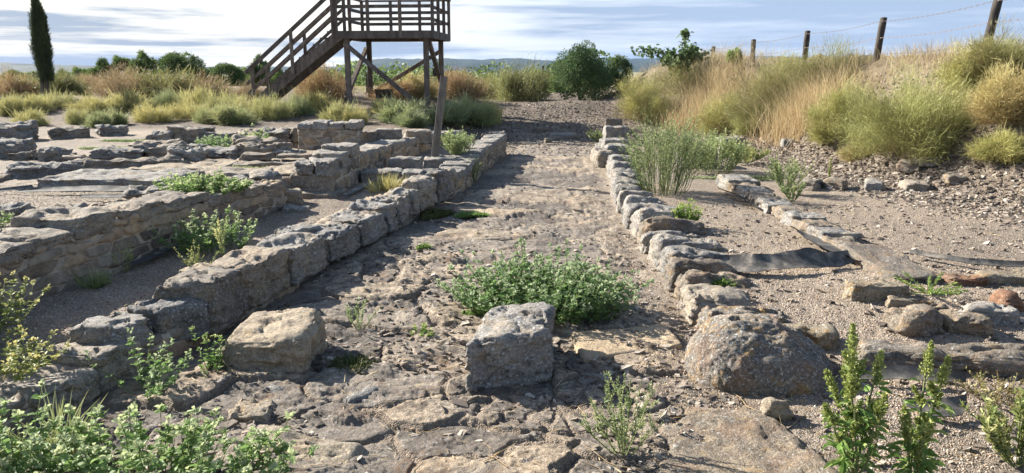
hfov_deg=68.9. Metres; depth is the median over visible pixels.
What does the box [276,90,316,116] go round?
grass tuft
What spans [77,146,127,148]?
mat plant
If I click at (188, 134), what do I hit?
wall
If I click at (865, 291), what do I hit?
flat slab
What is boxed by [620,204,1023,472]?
stone chips
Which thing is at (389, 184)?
grass tuft
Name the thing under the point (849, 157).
bush
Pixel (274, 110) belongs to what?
grass tuft
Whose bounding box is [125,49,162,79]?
pine tree
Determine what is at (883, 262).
edging row
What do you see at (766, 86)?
bush
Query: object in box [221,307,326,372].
stone block
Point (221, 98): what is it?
grass tuft
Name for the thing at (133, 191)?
wall
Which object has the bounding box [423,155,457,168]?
sill slab
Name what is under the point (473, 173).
weed
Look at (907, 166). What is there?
loose stone
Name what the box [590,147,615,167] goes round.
kerb block
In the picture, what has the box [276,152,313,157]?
flat stone
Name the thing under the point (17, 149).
wall
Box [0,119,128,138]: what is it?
wall
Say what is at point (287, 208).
ledge stone
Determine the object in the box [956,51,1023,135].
bush
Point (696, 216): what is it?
weed
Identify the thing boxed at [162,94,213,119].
grass tuft
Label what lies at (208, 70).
pine tree
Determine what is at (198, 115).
grass tuft
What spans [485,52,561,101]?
bush
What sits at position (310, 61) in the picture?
lookout tower
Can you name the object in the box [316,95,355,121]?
grass tuft
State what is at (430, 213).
mat plant
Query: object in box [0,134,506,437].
kerb wall
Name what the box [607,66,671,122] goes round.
bush
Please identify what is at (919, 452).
pigweed
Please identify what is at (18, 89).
bush
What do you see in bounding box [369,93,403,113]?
grass tuft
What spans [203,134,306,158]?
wall
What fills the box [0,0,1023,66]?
sky
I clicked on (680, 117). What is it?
dry grass
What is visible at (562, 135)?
loose stone
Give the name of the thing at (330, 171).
masonry pier
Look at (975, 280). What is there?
flat slab
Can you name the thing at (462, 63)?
hills
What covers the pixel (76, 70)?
pine tree
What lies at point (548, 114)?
rubble
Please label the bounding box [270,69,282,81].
pine tree
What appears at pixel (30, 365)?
weed
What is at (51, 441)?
grass tuft
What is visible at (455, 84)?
bush
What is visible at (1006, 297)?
loose stone
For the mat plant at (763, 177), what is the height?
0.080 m
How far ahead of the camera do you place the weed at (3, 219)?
6.24 m
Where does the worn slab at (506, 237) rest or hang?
on the road
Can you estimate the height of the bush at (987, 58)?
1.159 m
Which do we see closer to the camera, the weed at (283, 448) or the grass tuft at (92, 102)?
the weed at (283, 448)
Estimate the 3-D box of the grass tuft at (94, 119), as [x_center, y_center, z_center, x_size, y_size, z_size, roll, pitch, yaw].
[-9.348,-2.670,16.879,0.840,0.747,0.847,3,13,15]
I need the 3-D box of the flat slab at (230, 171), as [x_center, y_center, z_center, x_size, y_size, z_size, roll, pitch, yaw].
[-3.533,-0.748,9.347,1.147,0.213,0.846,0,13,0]
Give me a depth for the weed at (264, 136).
12.28 m
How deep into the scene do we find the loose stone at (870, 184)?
9.90 m
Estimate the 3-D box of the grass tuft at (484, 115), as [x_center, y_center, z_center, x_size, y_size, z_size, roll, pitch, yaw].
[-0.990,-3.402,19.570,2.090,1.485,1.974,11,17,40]
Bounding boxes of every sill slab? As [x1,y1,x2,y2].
[361,167,402,182]
[388,156,422,169]
[402,168,432,179]
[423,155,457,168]
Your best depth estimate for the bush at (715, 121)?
17.72 m
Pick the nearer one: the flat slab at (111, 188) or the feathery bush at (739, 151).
the flat slab at (111, 188)
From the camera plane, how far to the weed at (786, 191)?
8.94 m
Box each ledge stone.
[281,204,310,212]
[284,188,303,204]
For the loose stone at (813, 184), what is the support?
on the ground at (138, 130)
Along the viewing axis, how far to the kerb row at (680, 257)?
6.34 m
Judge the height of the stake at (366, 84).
0.720 m
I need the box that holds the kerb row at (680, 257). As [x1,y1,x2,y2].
[606,154,789,331]
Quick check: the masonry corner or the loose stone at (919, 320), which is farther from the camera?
the masonry corner
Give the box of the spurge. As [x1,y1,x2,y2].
[893,271,968,294]
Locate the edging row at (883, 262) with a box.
[715,174,943,283]
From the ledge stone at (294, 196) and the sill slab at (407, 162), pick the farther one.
the sill slab at (407, 162)
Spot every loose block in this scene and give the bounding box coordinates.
[362,130,377,142]
[376,128,401,139]
[403,129,431,144]
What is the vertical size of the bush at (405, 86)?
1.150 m
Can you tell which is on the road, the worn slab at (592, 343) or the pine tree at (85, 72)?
the worn slab at (592, 343)
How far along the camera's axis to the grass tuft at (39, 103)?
19.57 m
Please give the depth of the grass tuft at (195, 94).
19.98 m
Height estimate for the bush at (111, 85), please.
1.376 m
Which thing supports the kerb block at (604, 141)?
on the ground at (138, 130)
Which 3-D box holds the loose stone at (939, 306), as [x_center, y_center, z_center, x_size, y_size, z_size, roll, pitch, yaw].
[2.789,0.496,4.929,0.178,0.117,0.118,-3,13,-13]
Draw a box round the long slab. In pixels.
[855,339,1023,378]
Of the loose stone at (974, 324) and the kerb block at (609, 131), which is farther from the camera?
the kerb block at (609, 131)
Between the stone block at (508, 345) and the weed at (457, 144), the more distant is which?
the weed at (457, 144)
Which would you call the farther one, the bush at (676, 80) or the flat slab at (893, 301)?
the bush at (676, 80)
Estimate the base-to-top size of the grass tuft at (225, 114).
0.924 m
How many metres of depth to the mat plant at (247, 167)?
9.81 m
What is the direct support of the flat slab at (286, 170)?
on the ground at (138, 130)
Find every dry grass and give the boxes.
[0,84,626,128]
[625,35,792,135]
[651,29,1021,97]
[655,64,734,136]
[733,38,878,154]
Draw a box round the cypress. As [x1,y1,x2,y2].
[26,0,56,95]
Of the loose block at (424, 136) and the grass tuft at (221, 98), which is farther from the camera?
the grass tuft at (221, 98)
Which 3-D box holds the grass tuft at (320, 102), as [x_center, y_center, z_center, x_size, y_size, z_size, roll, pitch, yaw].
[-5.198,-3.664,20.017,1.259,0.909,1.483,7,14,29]
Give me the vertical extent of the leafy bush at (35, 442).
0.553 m
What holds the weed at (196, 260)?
on the ground at (138, 130)
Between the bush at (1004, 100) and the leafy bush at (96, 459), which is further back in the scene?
the bush at (1004, 100)
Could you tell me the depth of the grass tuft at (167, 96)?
20.27 m
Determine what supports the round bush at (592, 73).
on the earth bank
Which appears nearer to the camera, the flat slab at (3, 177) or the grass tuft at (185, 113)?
the flat slab at (3, 177)
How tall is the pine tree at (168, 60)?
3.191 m
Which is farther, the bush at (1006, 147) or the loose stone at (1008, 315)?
the bush at (1006, 147)
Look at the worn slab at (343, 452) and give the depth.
3.37 m
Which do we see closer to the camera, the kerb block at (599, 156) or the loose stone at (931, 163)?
the loose stone at (931, 163)
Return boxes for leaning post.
[431,76,447,156]
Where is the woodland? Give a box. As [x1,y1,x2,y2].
[0,49,613,92]
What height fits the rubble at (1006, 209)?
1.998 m
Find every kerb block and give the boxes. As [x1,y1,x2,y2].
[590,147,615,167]
[598,138,629,146]
[602,125,629,138]
[602,143,629,154]
[605,118,622,125]
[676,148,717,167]
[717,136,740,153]
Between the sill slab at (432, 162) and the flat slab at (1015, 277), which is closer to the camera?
the flat slab at (1015, 277)
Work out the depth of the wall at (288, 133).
12.82 m
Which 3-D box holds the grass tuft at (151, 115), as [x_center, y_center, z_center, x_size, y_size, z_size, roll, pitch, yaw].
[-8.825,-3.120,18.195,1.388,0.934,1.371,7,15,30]
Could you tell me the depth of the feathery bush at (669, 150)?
9.50 m
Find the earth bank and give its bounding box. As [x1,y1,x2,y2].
[550,49,1023,213]
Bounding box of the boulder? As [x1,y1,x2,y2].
[684,313,832,396]
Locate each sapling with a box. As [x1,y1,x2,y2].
[627,28,711,78]
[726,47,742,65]
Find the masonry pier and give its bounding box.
[290,142,361,198]
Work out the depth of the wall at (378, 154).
12.09 m
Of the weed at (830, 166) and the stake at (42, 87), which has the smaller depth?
the weed at (830, 166)
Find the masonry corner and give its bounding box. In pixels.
[297,119,364,149]
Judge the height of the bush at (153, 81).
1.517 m
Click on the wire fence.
(996, 6)
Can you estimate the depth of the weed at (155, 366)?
3.96 m
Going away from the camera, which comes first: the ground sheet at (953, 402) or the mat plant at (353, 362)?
the ground sheet at (953, 402)
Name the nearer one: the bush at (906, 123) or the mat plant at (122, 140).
the bush at (906, 123)
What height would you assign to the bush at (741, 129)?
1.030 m
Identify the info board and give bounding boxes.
[375,89,392,99]
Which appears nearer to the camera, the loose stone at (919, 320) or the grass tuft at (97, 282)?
the loose stone at (919, 320)
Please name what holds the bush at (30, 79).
on the ground at (138, 130)
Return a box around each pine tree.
[0,69,26,81]
[25,71,38,80]
[71,66,87,79]
[78,67,91,78]
[88,56,116,77]
[110,54,130,75]
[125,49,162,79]
[152,51,211,84]
[204,67,218,83]
[211,61,248,85]
[226,66,249,85]
[245,53,272,85]
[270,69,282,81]
[330,73,345,85]
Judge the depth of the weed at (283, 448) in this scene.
3.12 m
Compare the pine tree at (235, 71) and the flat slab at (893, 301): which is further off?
the pine tree at (235, 71)
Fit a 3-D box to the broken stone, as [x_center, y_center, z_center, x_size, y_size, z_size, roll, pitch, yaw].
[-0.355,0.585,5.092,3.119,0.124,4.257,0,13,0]
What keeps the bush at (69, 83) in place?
on the ground at (138, 130)
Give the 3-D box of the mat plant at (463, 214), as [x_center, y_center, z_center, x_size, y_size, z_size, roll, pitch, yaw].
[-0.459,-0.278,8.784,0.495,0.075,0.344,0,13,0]
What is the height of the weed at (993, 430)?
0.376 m
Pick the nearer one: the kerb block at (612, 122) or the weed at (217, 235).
the weed at (217, 235)
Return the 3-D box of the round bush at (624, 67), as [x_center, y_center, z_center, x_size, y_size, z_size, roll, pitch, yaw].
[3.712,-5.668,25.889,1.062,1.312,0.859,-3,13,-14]
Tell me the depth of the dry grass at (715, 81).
19.61 m
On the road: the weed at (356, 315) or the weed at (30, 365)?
the weed at (356, 315)
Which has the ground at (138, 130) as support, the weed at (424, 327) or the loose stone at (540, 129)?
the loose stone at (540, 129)
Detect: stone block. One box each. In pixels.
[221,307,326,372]
[464,302,555,392]
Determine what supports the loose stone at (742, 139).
on the earth bank
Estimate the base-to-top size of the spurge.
0.147 m
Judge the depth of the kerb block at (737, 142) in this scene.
13.99 m
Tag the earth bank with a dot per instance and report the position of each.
(1020, 131)
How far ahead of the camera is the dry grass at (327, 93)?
23.14 m
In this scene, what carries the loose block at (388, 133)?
on the wall at (378, 154)
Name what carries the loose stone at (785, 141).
on the earth bank
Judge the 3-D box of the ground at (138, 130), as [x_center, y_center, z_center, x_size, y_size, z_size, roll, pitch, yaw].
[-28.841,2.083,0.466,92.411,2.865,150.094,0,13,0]
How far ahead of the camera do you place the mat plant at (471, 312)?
5.20 m
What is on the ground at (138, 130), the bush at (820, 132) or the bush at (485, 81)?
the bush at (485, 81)
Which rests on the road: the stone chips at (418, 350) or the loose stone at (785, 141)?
the stone chips at (418, 350)
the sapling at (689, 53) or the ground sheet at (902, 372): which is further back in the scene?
the sapling at (689, 53)
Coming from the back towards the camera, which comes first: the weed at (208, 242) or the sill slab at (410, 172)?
the sill slab at (410, 172)
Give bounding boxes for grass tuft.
[0,89,33,115]
[0,385,113,464]
[3,102,53,125]
[18,89,56,112]
[26,86,79,108]
[60,90,126,112]
[63,104,89,124]
[66,267,118,288]
[81,105,115,127]
[100,83,161,110]
[104,101,132,124]
[127,97,182,122]
[148,86,191,107]
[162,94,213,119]
[170,80,221,108]
[189,100,222,123]
[196,96,262,125]
[199,84,250,110]
[228,90,270,118]
[247,81,298,120]
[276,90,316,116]
[299,87,337,111]
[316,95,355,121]
[333,98,370,123]
[363,170,406,192]
[367,92,435,122]
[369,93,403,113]
[387,103,430,128]
[425,95,477,126]
[449,84,503,126]
[476,90,506,123]
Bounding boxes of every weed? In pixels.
[0,210,13,227]
[0,270,50,332]
[0,325,70,381]
[80,327,192,398]
[111,242,133,272]
[150,205,257,255]
[152,166,253,194]
[173,239,218,265]
[189,325,231,376]
[194,133,233,146]
[210,215,227,256]
[229,123,268,141]
[263,428,296,472]
[344,296,381,330]
[409,322,434,336]
[440,125,477,154]
[468,156,482,182]
[579,370,663,456]
[585,127,602,141]
[671,198,703,220]
[763,151,814,190]
[779,179,805,201]
[827,157,831,177]
[950,365,1023,410]
[959,387,1023,467]
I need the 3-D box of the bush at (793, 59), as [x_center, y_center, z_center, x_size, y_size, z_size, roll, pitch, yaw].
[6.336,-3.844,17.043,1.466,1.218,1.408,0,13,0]
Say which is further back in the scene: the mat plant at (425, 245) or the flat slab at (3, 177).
the flat slab at (3, 177)
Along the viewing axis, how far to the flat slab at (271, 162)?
10.07 m
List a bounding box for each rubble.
[419,95,680,157]
[636,64,1023,227]
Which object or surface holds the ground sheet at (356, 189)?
on the ground at (138, 130)
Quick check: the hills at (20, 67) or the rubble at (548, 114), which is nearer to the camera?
the rubble at (548, 114)
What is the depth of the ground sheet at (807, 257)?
5.95 m
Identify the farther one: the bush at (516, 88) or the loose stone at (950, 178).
the bush at (516, 88)
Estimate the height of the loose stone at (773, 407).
0.127 m
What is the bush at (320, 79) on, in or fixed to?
on the ground at (138, 130)
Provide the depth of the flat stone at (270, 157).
10.24 m
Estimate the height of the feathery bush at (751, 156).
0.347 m
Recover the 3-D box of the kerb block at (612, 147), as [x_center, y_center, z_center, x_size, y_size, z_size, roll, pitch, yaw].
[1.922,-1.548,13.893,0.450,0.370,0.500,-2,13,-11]
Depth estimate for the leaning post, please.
11.61 m
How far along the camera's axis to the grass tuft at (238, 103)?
18.91 m
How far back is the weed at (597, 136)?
17.62 m
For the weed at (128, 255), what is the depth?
5.61 m
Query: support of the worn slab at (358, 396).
on the road
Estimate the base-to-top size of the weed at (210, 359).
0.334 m
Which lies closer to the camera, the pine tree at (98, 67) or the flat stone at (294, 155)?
the flat stone at (294, 155)
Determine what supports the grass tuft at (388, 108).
on the ground at (138, 130)
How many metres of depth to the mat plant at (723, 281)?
5.52 m
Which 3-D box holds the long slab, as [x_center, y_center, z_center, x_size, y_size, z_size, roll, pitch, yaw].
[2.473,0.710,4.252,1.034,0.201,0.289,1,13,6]
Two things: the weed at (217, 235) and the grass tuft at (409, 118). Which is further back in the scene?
the grass tuft at (409, 118)
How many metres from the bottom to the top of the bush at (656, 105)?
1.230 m
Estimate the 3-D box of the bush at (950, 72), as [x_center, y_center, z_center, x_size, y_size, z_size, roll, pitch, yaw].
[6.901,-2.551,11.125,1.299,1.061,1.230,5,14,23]
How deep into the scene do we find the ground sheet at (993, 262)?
6.04 m
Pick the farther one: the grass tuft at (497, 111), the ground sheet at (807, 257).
the grass tuft at (497, 111)
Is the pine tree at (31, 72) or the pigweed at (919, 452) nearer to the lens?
the pigweed at (919, 452)
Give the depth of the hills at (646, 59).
4187.50 m
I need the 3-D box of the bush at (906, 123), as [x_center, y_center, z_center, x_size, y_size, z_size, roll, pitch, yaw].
[5.946,-1.893,10.954,2.910,1.875,2.587,0,13,0]
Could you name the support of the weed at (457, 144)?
on the kerb wall at (230, 289)
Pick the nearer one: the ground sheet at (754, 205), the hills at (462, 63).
the ground sheet at (754, 205)
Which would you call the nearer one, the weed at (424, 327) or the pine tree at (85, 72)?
the weed at (424, 327)
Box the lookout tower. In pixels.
[244,0,450,109]
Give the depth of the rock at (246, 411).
3.69 m
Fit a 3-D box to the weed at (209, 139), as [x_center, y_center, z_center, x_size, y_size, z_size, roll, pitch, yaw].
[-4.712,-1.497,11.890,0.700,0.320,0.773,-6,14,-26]
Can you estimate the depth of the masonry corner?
12.22 m
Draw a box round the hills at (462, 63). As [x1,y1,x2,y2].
[214,58,664,72]
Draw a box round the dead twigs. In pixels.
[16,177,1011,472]
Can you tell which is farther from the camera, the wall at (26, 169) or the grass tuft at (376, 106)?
the grass tuft at (376, 106)
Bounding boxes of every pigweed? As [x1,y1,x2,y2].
[819,323,894,472]
[883,340,954,472]
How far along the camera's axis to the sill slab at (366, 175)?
10.18 m
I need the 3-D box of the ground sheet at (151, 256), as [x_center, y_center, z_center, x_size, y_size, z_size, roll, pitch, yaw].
[-2.870,0.143,6.027,0.062,0.028,0.707,2,13,8]
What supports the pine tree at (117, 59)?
on the ground at (138, 130)
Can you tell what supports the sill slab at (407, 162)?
on the ground at (138, 130)
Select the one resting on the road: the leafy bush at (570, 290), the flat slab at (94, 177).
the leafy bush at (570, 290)
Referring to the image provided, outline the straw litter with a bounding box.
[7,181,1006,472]
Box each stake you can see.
[39,78,44,96]
[366,74,367,92]
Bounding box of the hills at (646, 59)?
[602,55,800,61]
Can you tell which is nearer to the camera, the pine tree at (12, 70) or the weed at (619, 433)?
the weed at (619, 433)
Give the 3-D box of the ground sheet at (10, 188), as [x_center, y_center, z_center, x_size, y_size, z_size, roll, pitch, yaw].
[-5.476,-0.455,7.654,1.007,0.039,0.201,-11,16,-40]
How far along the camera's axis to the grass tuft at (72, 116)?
17.82 m
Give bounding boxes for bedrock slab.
[659,406,838,472]
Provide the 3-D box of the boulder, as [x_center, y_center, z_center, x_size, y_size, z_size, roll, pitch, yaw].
[1.415,0.792,4.302,0.830,0.709,0.701,0,13,0]
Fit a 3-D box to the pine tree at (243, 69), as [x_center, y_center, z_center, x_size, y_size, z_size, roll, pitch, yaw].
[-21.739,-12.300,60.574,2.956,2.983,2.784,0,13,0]
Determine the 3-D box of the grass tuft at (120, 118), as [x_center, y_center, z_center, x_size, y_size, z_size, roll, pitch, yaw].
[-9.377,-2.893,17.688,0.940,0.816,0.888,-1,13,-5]
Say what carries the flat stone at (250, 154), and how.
on the flat stone at (270, 157)
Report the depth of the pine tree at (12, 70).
58.45 m
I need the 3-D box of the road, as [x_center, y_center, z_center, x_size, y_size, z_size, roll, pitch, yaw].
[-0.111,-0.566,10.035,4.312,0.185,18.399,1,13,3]
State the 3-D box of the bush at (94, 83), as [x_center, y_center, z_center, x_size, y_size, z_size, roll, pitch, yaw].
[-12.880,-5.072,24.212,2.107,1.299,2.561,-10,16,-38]
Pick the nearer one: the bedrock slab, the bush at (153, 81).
the bedrock slab
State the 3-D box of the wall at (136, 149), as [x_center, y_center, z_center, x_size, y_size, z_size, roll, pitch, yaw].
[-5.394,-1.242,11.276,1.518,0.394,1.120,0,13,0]
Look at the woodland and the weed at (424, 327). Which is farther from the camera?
the woodland
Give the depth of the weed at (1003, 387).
3.86 m
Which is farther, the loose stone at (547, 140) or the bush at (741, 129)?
the loose stone at (547, 140)
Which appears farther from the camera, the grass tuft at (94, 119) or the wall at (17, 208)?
the grass tuft at (94, 119)
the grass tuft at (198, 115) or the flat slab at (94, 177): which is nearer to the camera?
the flat slab at (94, 177)
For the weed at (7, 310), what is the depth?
4.23 m
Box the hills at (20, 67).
[0,62,340,73]
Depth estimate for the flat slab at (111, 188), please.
7.84 m
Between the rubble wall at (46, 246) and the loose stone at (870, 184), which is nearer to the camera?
the rubble wall at (46, 246)
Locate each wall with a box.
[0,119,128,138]
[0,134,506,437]
[0,137,89,161]
[0,179,286,313]
[0,202,89,217]
[3,145,208,178]
[89,138,210,159]
[122,170,282,199]
[146,125,262,143]
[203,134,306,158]
[261,125,298,145]
[360,130,462,173]
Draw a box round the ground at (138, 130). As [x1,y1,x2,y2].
[0,86,1023,472]
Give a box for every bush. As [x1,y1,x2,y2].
[0,64,50,97]
[0,70,58,95]
[0,378,105,472]
[0,401,319,472]
[29,64,94,94]
[73,71,103,89]
[83,61,143,93]
[86,61,164,99]
[119,60,198,98]
[155,68,239,96]
[228,76,266,99]
[289,60,359,100]
[362,75,430,99]
[400,68,438,98]
[430,59,498,100]
[435,238,653,325]
[470,68,495,97]
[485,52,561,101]
[548,40,617,100]
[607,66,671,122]
[608,54,633,90]
[612,101,713,195]
[632,51,720,96]
[637,87,683,123]
[677,124,752,174]
[688,86,754,137]
[717,44,810,127]
[725,144,772,163]
[726,102,774,136]
[759,44,804,83]
[783,30,872,85]
[796,71,877,153]
[824,47,988,164]
[831,139,870,162]
[929,32,1008,91]
[938,10,1023,79]
[954,119,1023,168]
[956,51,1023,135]
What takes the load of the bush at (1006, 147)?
on the earth bank
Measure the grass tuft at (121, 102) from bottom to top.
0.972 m
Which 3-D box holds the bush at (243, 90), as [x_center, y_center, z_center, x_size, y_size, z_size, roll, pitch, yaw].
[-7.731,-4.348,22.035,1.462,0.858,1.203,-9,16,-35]
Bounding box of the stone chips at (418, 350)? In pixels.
[143,179,741,472]
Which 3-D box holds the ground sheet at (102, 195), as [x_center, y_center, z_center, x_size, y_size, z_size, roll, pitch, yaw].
[-3.925,-0.409,7.450,0.752,0.038,0.098,0,13,0]
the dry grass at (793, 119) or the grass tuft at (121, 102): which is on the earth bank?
the dry grass at (793, 119)
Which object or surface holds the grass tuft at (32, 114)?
on the ground at (138, 130)
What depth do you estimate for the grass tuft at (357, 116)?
17.79 m
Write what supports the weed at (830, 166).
on the ground at (138, 130)
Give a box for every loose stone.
[488,130,505,133]
[534,127,546,132]
[544,138,552,142]
[550,132,576,139]
[734,135,746,144]
[760,397,793,421]
[780,138,794,147]
[784,321,839,350]
[795,177,822,190]
[822,176,847,190]
[864,177,885,190]
[883,304,944,337]
[896,158,923,173]
[897,179,930,191]
[918,155,943,166]
[930,303,947,310]
[939,309,994,336]
[942,173,966,184]
[958,301,1019,325]
[988,289,1023,311]
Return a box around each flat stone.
[239,155,273,160]
[241,152,273,157]
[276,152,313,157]
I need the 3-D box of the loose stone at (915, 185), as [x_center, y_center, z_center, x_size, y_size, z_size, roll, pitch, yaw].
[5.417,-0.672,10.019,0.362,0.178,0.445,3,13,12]
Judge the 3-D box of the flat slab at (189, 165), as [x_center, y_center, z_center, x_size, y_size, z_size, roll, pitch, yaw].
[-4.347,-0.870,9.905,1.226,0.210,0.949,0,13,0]
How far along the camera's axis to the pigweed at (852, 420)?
3.10 m
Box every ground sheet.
[0,185,32,191]
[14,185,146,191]
[80,193,123,197]
[127,243,179,265]
[342,179,375,195]
[714,247,855,271]
[718,187,761,208]
[790,226,859,260]
[833,365,966,381]
[906,394,966,416]
[909,249,1023,266]
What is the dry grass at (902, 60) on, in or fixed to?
on the earth bank
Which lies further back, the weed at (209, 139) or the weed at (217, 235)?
the weed at (209, 139)
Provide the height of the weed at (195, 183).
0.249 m
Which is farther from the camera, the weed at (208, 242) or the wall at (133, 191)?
the wall at (133, 191)
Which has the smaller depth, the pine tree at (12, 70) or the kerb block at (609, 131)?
the kerb block at (609, 131)
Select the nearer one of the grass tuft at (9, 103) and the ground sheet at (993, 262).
the ground sheet at (993, 262)
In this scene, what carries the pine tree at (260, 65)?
on the ground at (138, 130)
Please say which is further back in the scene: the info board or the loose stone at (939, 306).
the info board
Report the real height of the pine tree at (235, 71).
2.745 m
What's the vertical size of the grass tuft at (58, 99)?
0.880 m
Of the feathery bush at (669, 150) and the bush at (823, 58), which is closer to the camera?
the feathery bush at (669, 150)
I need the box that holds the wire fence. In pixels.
[709,0,1022,65]
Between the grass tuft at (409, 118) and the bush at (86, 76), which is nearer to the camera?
the grass tuft at (409, 118)
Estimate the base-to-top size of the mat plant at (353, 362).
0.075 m
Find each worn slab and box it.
[212,425,364,468]
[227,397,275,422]
[247,382,377,411]
[472,231,512,240]
[570,324,681,362]
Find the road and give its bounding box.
[1,132,760,472]
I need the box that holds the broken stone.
[105,248,739,472]
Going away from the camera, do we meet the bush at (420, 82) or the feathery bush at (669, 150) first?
the feathery bush at (669, 150)
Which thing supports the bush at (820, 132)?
on the earth bank
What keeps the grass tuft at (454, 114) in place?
on the ground at (138, 130)
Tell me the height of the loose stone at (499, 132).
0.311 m
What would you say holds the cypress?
on the ground at (138, 130)
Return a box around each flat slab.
[0,173,10,181]
[37,167,206,186]
[124,160,237,170]
[192,166,272,177]
[232,158,308,167]
[265,164,293,175]
[842,279,909,301]
[883,295,933,308]
[940,273,988,286]
[975,268,1023,284]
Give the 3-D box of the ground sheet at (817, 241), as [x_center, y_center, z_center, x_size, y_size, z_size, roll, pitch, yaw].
[2.774,0.049,6.698,0.293,0.072,1.260,0,13,0]
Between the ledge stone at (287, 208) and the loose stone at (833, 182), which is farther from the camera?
the loose stone at (833, 182)
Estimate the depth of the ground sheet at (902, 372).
3.99 m
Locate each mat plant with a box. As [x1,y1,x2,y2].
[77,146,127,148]
[102,139,145,141]
[221,165,266,168]
[329,351,379,375]
[415,243,432,248]
[418,207,456,219]
[452,210,492,217]
[459,307,483,315]
[684,174,773,180]
[711,275,736,285]
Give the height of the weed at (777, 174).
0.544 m
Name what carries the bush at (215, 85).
on the ground at (138, 130)
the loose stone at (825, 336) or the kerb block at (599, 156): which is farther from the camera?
the kerb block at (599, 156)

